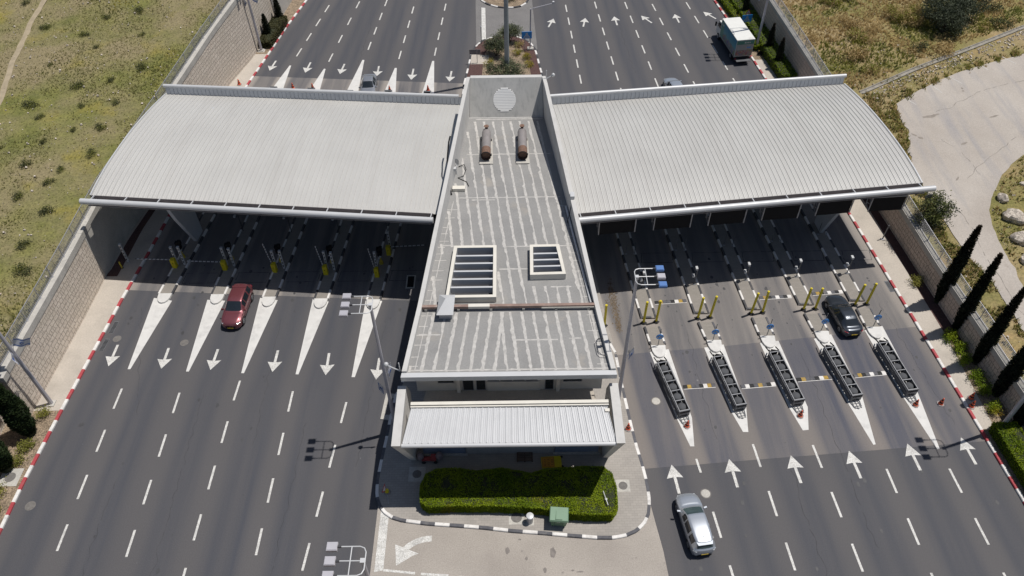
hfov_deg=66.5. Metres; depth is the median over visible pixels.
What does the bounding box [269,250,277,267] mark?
light curtain post
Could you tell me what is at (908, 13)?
dry bush
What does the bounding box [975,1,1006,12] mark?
hillside shrub
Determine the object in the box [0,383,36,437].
cypress tree
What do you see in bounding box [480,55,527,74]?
olive shrub
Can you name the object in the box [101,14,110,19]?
field shrub
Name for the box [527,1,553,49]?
camera pole
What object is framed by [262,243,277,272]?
gate barrier
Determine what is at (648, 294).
kerb
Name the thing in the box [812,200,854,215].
message board
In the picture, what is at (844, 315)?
parked car
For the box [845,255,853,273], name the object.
camera post
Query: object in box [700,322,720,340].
traffic island
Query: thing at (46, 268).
fence
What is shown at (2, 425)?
retaining wall
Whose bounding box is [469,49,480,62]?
road sign
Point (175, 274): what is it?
traffic island
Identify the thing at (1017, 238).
boulder
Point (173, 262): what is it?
gate barrier
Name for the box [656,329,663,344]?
round sign
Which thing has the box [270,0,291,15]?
wall end
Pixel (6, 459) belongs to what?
cypress tree
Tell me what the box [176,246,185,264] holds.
light curtain post
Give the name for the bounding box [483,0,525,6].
planted island
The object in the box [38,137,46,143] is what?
field shrub
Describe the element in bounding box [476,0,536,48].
crossover road
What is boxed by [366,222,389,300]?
kerb
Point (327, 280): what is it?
traffic island
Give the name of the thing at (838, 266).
traffic island
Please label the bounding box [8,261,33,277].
field shrub
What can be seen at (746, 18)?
lane merge sign
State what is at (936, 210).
bushy tree
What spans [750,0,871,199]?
retaining wall
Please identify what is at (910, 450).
direction arrow
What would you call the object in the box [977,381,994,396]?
shrub
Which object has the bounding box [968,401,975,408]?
traffic cone
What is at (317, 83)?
painted nose
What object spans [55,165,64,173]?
field shrub
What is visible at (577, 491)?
hedge
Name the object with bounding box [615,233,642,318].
kerb
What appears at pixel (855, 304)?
yellow bollard
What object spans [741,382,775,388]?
speed bump
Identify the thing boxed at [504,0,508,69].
tall mast
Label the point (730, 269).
kerb
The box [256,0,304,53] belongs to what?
verge
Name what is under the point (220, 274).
kerb
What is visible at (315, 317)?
painted nose
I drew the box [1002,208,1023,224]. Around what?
boulder
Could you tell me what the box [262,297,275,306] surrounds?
island nose
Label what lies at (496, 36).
kerb
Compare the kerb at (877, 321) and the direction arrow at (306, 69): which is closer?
the kerb at (877, 321)
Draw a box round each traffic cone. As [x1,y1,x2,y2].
[624,423,631,431]
[683,420,689,428]
[797,410,803,418]
[912,399,918,407]
[937,398,944,406]
[967,392,974,400]
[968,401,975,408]
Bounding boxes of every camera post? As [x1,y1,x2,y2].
[640,270,644,288]
[692,266,698,284]
[744,262,750,280]
[794,259,802,277]
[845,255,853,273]
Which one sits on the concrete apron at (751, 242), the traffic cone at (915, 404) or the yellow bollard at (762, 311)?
the yellow bollard at (762, 311)
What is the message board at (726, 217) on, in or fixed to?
hanging from the toll canopy at (652, 152)
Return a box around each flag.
[12,338,29,349]
[378,382,383,393]
[387,364,391,376]
[628,347,633,359]
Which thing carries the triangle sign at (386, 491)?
on the pavement at (620, 463)
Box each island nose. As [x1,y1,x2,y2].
[157,293,172,303]
[210,294,224,304]
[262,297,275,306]
[314,298,327,308]
[366,299,379,309]
[651,345,665,357]
[706,340,721,352]
[760,336,774,348]
[814,331,829,343]
[866,327,881,338]
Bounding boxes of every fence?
[0,96,155,368]
[155,0,229,99]
[774,0,831,74]
[904,195,1023,382]
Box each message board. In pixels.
[597,220,636,234]
[651,214,692,229]
[706,209,747,225]
[759,205,801,220]
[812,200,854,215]
[865,195,907,211]
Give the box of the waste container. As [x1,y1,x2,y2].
[549,506,568,526]
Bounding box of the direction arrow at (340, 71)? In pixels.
[338,64,346,73]
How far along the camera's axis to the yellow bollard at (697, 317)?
68.17 m
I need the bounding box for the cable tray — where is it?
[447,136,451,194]
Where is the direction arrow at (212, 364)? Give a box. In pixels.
[207,349,220,369]
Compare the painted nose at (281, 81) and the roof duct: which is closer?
the roof duct
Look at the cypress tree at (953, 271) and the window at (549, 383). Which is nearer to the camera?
the window at (549, 383)
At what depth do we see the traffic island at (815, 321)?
68.50 m
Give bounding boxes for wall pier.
[0,370,34,412]
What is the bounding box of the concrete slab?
[471,55,488,63]
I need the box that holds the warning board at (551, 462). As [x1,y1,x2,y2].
[541,456,563,467]
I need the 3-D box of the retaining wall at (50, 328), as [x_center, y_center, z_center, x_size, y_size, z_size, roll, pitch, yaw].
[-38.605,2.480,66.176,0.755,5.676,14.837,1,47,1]
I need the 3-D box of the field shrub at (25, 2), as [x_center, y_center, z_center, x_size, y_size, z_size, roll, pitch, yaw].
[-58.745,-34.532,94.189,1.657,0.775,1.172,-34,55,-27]
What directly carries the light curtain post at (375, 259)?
on the traffic island at (376, 289)
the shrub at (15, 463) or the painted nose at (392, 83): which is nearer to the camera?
the shrub at (15, 463)
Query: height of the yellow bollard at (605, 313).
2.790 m
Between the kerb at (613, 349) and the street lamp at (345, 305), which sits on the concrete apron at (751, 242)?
the kerb at (613, 349)
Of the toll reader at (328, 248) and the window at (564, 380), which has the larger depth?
the toll reader at (328, 248)
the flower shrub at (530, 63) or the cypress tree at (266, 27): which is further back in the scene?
the cypress tree at (266, 27)
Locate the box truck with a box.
[715,17,754,61]
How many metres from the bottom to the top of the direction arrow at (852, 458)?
0.001 m
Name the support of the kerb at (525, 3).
on the road at (234, 508)
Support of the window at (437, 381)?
in the toll building
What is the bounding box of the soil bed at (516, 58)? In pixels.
[482,41,530,74]
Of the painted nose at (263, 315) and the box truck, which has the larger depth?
the box truck
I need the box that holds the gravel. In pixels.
[865,30,1023,99]
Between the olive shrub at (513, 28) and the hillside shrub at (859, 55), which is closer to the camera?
the hillside shrub at (859, 55)
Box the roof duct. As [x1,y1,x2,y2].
[422,303,594,311]
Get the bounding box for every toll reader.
[174,240,185,257]
[224,242,233,259]
[274,243,280,261]
[326,245,331,263]
[376,246,382,264]
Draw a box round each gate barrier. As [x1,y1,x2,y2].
[136,257,177,267]
[186,260,227,270]
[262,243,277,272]
[314,245,328,274]
[367,247,379,277]
[385,245,424,255]
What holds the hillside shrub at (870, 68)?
on the hillside
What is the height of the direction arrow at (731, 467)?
0.001 m
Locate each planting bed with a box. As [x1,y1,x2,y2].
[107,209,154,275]
[863,198,962,343]
[950,344,1012,422]
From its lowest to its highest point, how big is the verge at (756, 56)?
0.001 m
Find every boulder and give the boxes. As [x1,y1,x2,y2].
[997,193,1008,202]
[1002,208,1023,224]
[1010,231,1023,245]
[1020,254,1023,264]
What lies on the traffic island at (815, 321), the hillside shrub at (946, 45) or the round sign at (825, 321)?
the round sign at (825, 321)
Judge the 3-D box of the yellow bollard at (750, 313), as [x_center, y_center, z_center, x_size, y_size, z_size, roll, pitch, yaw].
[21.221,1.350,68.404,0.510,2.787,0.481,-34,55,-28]
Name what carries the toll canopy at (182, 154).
on the traffic island at (175, 274)
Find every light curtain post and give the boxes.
[118,243,128,261]
[169,246,178,264]
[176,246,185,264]
[219,247,227,264]
[226,247,234,265]
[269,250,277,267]
[277,250,284,268]
[322,251,328,268]
[329,251,335,269]
[373,251,377,266]
[386,231,390,245]
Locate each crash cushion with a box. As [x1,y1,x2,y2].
[654,357,689,423]
[710,351,746,418]
[765,346,804,412]
[820,342,862,408]
[873,337,918,402]
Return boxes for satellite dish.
[454,159,468,186]
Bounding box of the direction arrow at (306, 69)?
[303,62,311,71]
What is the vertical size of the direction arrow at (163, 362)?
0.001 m
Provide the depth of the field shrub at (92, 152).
76.10 m
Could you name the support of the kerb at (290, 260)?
on the concrete apron at (318, 233)
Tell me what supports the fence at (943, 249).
on the retaining wall at (909, 235)
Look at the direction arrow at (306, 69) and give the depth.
98.42 m
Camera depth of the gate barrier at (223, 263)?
73.14 m
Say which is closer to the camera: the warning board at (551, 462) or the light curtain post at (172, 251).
the warning board at (551, 462)
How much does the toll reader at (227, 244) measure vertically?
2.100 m
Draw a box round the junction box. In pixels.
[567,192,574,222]
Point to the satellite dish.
(456, 164)
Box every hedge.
[257,15,287,47]
[419,465,617,522]
[718,0,760,50]
[730,0,797,77]
[987,421,1023,487]
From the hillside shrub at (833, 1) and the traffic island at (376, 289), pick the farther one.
the hillside shrub at (833, 1)
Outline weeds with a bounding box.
[776,0,1023,355]
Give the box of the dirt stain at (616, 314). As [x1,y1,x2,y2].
[605,276,621,332]
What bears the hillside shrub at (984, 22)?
on the hillside
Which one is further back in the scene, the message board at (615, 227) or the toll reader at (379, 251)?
the toll reader at (379, 251)
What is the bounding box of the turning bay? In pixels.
[370,507,667,575]
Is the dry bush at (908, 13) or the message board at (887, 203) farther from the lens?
the dry bush at (908, 13)
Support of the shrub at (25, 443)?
on the verge at (9, 438)
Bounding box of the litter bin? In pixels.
[526,512,533,525]
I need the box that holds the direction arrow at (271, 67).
[268,61,276,70]
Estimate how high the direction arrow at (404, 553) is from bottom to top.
0.001 m
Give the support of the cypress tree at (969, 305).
on the planting bed at (943, 321)
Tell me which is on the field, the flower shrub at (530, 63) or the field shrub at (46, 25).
the field shrub at (46, 25)
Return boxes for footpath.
[0,0,46,104]
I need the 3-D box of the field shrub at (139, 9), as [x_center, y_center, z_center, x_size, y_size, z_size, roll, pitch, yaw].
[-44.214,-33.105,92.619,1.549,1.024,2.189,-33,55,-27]
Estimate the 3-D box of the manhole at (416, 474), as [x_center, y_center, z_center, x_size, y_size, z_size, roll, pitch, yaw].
[-7.124,13.957,58.524,1.240,0.034,1.240,-1,47,0]
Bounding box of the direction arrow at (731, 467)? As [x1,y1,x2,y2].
[725,460,739,486]
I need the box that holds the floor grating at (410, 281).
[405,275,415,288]
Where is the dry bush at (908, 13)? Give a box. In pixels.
[879,1,928,26]
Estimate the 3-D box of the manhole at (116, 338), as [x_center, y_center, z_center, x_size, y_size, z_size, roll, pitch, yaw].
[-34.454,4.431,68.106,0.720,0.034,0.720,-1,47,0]
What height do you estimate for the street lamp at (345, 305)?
14.900 m
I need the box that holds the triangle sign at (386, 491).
[382,484,390,503]
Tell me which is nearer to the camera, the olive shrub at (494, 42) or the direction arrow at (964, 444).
the direction arrow at (964, 444)
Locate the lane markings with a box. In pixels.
[56,0,1005,575]
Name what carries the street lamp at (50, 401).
on the pavement at (112, 289)
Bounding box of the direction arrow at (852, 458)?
[847,451,861,477]
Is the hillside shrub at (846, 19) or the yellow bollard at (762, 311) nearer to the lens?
the yellow bollard at (762, 311)
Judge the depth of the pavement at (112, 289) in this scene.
70.47 m
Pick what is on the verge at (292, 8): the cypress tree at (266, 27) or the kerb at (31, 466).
the cypress tree at (266, 27)
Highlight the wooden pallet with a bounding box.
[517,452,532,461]
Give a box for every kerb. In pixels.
[0,0,307,534]
[158,212,204,293]
[171,213,216,293]
[210,215,248,294]
[224,215,260,294]
[262,217,295,296]
[275,218,307,297]
[313,220,342,298]
[327,220,354,299]
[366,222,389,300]
[375,354,650,539]
[379,223,401,300]
[463,36,542,82]
[480,0,528,8]
[608,338,616,352]
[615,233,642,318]
[628,232,655,318]
[643,326,650,343]
[658,326,665,343]
[664,229,695,313]
[677,228,709,313]
[697,322,706,339]
[706,213,747,309]
[713,0,1023,504]
[724,224,761,309]
[751,209,799,305]
[751,317,759,334]
[765,317,774,334]
[770,220,813,305]
[800,208,850,301]
[803,313,813,330]
[810,204,864,301]
[817,313,828,330]
[855,308,865,325]
[870,308,880,325]
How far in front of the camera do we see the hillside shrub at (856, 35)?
93.32 m
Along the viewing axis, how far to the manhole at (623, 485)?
57.70 m
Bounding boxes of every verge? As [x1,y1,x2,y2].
[0,411,58,524]
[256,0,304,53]
[716,0,764,59]
[983,429,1023,495]
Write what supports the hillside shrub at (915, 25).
on the hillside
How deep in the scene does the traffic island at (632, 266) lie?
72.99 m
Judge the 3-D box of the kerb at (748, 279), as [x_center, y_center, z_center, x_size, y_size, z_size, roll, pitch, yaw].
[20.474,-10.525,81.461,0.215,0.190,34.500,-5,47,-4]
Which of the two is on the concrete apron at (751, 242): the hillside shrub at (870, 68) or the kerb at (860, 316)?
the kerb at (860, 316)
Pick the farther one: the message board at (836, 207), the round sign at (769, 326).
the message board at (836, 207)
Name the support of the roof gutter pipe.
on the toll building
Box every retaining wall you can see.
[0,233,105,407]
[0,415,5,434]
[76,206,145,275]
[166,0,273,93]
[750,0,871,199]
[879,203,1023,430]
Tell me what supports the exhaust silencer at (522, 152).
on the toll building
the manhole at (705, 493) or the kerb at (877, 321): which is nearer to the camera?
the manhole at (705, 493)
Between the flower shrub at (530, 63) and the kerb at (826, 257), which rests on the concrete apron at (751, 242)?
the kerb at (826, 257)
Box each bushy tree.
[912,190,961,227]
[917,0,992,39]
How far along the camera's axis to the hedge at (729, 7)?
105.97 m
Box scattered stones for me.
[0,0,1023,351]
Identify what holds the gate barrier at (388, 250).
on the traffic island at (376, 289)
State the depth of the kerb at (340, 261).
74.41 m
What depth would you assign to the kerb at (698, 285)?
73.14 m
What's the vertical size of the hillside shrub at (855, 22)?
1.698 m
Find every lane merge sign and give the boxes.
[522,31,531,50]
[742,10,752,24]
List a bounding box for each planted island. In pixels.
[467,36,540,76]
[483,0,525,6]
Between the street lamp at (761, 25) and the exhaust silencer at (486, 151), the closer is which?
the exhaust silencer at (486, 151)
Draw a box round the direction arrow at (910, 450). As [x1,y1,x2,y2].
[906,444,921,469]
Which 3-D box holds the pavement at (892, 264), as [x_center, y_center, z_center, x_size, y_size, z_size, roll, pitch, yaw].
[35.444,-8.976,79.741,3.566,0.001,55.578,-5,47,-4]
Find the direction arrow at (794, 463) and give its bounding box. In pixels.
[788,456,803,482]
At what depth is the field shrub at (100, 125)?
78.61 m
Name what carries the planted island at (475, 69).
on the road at (234, 508)
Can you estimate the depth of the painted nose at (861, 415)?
62.42 m
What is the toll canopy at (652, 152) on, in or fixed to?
on the traffic island at (838, 266)
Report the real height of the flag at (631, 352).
1.626 m
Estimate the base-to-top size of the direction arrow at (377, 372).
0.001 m
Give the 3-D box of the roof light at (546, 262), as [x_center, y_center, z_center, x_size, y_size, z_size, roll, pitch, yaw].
[2.784,-1.930,62.125,2.780,1.040,3.420,-1,47,0]
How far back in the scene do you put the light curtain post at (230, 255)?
73.03 m
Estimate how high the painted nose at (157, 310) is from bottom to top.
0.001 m
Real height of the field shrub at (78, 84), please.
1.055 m
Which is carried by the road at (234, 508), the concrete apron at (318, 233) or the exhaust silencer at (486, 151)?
the concrete apron at (318, 233)
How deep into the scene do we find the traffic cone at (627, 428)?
60.90 m
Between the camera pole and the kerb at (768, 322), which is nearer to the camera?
the kerb at (768, 322)
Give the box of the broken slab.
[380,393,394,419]
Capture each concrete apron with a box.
[129,76,462,300]
[582,203,915,354]
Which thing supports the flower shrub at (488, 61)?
on the planted island at (475, 69)
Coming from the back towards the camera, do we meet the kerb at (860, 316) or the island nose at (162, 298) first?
the island nose at (162, 298)
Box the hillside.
[775,0,1023,380]
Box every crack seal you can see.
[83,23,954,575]
[938,80,1023,311]
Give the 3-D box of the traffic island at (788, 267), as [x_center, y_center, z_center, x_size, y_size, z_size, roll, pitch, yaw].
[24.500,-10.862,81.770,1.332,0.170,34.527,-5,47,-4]
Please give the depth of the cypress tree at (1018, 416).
59.86 m
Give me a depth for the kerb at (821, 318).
68.62 m
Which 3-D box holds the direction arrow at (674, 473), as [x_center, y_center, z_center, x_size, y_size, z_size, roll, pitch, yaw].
[12.216,14.242,58.211,1.152,0.001,2.288,-21,50,-18]
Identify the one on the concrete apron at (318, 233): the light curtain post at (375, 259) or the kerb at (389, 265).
the kerb at (389, 265)
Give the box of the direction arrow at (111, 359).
[106,345,118,365]
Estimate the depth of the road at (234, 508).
59.43 m
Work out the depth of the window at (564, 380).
58.26 m
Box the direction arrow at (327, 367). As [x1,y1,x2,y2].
[320,353,334,374]
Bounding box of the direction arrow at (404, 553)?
[395,536,431,564]
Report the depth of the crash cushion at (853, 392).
63.97 m
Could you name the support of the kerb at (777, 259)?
on the concrete apron at (751, 242)
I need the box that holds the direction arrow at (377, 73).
[373,66,381,75]
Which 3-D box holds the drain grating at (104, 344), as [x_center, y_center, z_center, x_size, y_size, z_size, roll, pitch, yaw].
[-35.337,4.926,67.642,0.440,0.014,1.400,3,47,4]
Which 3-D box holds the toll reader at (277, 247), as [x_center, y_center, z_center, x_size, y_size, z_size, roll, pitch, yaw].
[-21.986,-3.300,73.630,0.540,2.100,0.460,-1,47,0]
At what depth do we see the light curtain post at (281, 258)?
72.76 m
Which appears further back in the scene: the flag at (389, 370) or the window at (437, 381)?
the window at (437, 381)
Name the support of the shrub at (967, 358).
on the planting bed at (971, 366)
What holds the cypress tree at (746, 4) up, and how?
on the verge at (756, 56)
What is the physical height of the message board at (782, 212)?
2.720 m
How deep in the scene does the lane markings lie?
57.36 m
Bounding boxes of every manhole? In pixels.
[0,468,24,485]
[25,501,35,510]
[113,336,120,341]
[180,340,188,345]
[408,467,425,481]
[509,513,523,524]
[616,480,630,491]
[651,397,660,404]
[700,489,710,498]
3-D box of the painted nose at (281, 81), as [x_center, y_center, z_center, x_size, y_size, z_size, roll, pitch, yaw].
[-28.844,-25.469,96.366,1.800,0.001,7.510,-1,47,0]
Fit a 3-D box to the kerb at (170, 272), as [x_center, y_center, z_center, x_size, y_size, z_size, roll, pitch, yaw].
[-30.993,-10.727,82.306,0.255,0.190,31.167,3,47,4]
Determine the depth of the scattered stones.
85.24 m
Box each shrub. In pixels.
[0,476,6,498]
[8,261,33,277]
[11,188,25,201]
[11,450,27,468]
[13,438,38,454]
[14,237,33,250]
[18,157,33,168]
[20,0,29,4]
[20,97,39,108]
[34,113,45,119]
[34,204,55,215]
[34,404,51,419]
[38,23,51,29]
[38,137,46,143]
[40,178,56,185]
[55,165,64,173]
[69,79,84,90]
[77,31,90,36]
[86,148,97,158]
[93,122,107,131]
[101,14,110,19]
[105,76,114,82]
[109,98,119,105]
[132,5,145,13]
[135,59,147,71]
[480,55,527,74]
[481,33,510,55]
[483,58,493,65]
[497,23,522,42]
[510,48,521,55]
[514,40,522,46]
[522,51,530,58]
[525,58,533,68]
[807,32,818,41]
[816,0,831,5]
[827,0,845,9]
[836,43,876,63]
[837,15,856,25]
[839,18,867,29]
[844,27,875,46]
[860,22,880,35]
[860,32,877,42]
[860,63,884,74]
[904,41,931,54]
[907,17,920,27]
[909,273,923,286]
[934,38,960,60]
[941,327,958,344]
[952,339,969,354]
[957,352,975,368]
[967,369,990,386]
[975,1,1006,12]
[976,19,992,32]
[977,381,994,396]
[984,398,1006,415]
[986,12,1022,32]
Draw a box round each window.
[437,381,453,382]
[563,379,581,381]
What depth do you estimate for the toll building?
60.76 m
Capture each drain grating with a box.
[98,338,109,350]
[108,321,119,332]
[884,281,894,291]
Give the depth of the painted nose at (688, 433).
62.31 m
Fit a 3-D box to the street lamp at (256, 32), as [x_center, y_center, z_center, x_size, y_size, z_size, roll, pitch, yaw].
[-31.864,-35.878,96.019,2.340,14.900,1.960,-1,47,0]
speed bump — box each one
[655,299,686,304]
[683,383,715,388]
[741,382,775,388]
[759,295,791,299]
[797,375,832,381]
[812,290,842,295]
[853,371,886,377]
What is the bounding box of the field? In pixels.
[0,0,228,363]
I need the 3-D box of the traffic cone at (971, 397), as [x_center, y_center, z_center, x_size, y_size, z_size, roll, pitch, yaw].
[36.899,8.610,62.519,0.517,0.770,0.517,33,55,28]
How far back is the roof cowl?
57.98 m
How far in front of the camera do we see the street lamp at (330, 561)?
38.74 m
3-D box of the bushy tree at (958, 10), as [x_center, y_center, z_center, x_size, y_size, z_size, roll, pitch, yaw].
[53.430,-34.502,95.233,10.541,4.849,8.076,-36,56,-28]
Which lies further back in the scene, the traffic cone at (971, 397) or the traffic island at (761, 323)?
the traffic island at (761, 323)
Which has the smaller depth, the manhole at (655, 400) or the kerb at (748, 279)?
the manhole at (655, 400)
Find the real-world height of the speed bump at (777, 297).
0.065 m
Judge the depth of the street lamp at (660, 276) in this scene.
53.58 m
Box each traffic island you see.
[160,212,213,292]
[213,215,258,293]
[264,217,305,296]
[316,220,351,297]
[368,222,399,298]
[618,232,654,318]
[646,327,664,345]
[666,228,706,313]
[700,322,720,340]
[709,213,759,309]
[753,317,773,336]
[754,208,811,305]
[800,204,862,301]
[806,313,827,331]
[858,308,879,327]
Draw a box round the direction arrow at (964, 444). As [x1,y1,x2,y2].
[960,438,976,463]
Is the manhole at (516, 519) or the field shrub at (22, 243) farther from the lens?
the field shrub at (22, 243)
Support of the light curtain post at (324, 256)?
on the traffic island at (327, 280)
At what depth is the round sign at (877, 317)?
67.13 m
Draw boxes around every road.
[0,0,1023,575]
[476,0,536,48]
[897,54,1023,329]
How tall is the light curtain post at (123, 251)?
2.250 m
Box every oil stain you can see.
[505,539,583,572]
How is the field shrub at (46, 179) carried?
on the field
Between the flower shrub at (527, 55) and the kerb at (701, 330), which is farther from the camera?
the flower shrub at (527, 55)
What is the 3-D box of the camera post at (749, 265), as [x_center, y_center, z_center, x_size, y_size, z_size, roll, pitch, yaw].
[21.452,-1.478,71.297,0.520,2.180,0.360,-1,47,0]
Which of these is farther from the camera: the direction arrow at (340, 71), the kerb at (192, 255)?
the direction arrow at (340, 71)
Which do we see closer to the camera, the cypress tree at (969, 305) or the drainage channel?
the cypress tree at (969, 305)
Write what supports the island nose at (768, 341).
on the concrete apron at (751, 242)
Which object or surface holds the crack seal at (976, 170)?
on the farm road at (938, 163)
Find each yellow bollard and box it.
[604,304,607,327]
[640,301,648,324]
[653,300,661,323]
[694,297,704,320]
[706,296,717,319]
[747,292,759,315]
[759,291,769,314]
[800,287,812,311]
[812,288,823,310]
[851,284,865,306]
[863,283,877,305]
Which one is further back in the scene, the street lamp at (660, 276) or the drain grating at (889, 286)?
the drain grating at (889, 286)
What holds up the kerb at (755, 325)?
on the concrete apron at (751, 242)
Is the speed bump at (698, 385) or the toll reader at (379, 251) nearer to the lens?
the speed bump at (698, 385)
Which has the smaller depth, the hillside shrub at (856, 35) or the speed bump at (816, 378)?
the speed bump at (816, 378)
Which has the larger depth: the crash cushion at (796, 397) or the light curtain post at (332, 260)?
the light curtain post at (332, 260)
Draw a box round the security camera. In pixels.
[384,362,400,370]
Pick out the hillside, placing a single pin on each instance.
(992, 299)
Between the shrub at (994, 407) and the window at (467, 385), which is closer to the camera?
the window at (467, 385)
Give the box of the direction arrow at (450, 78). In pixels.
[445,71,453,80]
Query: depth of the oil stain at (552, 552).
54.32 m
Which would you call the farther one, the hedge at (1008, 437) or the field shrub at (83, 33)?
the field shrub at (83, 33)
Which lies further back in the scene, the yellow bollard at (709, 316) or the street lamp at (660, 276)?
the yellow bollard at (709, 316)
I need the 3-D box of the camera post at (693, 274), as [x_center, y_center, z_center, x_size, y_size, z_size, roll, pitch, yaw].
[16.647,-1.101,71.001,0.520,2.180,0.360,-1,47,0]
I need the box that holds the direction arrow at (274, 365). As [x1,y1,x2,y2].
[268,350,280,371]
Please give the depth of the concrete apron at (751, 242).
72.26 m
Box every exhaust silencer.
[479,124,492,164]
[516,124,529,163]
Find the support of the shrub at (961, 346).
on the planting bed at (971, 366)
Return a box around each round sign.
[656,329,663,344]
[712,324,718,340]
[766,319,773,335]
[821,313,828,329]
[873,309,881,326]
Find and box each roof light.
[446,245,496,302]
[530,244,565,279]
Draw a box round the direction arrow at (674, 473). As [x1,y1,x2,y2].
[667,465,682,493]
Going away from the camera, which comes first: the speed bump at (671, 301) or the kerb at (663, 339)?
the kerb at (663, 339)
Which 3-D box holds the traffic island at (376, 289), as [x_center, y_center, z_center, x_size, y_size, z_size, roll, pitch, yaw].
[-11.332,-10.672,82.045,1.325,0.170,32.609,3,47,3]
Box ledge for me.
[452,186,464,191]
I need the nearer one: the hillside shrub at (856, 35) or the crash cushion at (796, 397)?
the crash cushion at (796, 397)
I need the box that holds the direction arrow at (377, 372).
[370,358,381,378]
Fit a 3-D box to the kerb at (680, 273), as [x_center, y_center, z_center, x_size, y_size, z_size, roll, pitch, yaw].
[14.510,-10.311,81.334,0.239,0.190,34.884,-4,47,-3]
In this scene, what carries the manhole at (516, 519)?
on the pavement at (620, 463)
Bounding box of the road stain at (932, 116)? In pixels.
[911,87,997,180]
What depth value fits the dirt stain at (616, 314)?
70.17 m
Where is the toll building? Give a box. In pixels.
[401,75,616,455]
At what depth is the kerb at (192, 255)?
75.19 m
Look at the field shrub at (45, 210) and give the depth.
70.99 m
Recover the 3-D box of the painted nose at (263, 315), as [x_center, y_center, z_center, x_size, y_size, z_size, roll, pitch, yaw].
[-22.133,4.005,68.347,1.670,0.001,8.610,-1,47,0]
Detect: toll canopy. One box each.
[79,84,461,240]
[550,74,936,232]
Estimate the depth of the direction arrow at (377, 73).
97.63 m
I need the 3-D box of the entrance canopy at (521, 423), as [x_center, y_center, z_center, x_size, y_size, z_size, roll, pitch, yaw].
[-0.240,10.790,56.509,15.630,7.230,5.710,-1,47,0]
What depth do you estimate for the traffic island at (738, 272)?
73.31 m
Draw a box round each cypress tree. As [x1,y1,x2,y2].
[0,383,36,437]
[0,440,12,473]
[261,13,270,33]
[273,0,282,16]
[742,0,750,10]
[766,22,775,46]
[775,37,785,61]
[934,224,982,303]
[952,252,1002,330]
[971,287,1023,364]
[992,345,1023,397]
[1012,403,1023,426]
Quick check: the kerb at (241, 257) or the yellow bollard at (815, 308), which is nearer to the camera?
the yellow bollard at (815, 308)
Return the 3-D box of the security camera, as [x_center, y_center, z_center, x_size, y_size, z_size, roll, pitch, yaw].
[-8.392,5.500,54.599,1.110,0.931,0.340,-1,47,0]
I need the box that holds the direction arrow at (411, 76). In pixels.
[408,69,415,78]
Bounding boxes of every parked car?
[221,283,253,328]
[359,74,376,90]
[663,78,682,85]
[675,493,715,556]
[824,295,863,337]
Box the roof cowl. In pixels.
[436,295,454,318]
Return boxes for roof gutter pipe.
[565,206,591,302]
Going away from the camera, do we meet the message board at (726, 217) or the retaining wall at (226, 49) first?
the message board at (726, 217)
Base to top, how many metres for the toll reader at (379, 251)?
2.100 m
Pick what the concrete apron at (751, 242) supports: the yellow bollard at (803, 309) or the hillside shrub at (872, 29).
the yellow bollard at (803, 309)
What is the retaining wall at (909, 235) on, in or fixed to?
on the ground
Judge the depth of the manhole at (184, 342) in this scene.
67.73 m
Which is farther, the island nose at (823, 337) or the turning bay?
the island nose at (823, 337)
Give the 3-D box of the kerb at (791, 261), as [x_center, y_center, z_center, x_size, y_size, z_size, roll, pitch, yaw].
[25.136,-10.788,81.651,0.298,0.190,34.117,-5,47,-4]
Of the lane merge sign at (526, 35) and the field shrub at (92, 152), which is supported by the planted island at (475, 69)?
the lane merge sign at (526, 35)
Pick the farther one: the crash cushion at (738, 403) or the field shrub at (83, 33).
the field shrub at (83, 33)
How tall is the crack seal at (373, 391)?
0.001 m
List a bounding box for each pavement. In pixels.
[34,54,266,410]
[378,224,647,535]
[755,60,991,428]
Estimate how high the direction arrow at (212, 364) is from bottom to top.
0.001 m
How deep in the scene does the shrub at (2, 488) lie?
57.54 m
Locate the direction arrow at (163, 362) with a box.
[158,348,170,367]
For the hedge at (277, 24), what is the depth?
103.22 m
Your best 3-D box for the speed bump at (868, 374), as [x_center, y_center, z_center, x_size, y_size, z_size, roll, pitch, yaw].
[29.650,7.149,64.672,2.754,0.065,0.435,-5,47,-4]
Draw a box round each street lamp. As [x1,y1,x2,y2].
[0,332,56,406]
[247,0,264,51]
[322,542,369,575]
[339,293,394,432]
[618,265,667,406]
[756,0,768,50]
[1002,395,1023,422]
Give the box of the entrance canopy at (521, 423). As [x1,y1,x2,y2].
[391,383,625,459]
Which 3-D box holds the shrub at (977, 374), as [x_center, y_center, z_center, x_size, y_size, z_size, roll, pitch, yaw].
[38.017,7.300,63.725,1.801,1.251,1.726,-13,48,-12]
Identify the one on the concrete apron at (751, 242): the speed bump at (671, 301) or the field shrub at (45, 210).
the speed bump at (671, 301)
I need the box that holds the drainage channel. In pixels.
[859,25,1023,93]
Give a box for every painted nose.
[128,298,171,368]
[186,300,224,371]
[241,298,277,372]
[274,66,290,87]
[296,299,328,373]
[313,69,324,88]
[348,60,363,90]
[352,301,381,376]
[385,68,396,91]
[422,61,433,93]
[650,349,693,445]
[705,344,747,431]
[760,341,808,429]
[814,334,874,444]
[865,326,939,448]
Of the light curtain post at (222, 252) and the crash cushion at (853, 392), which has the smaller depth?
the crash cushion at (853, 392)
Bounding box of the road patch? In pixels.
[617,327,984,468]

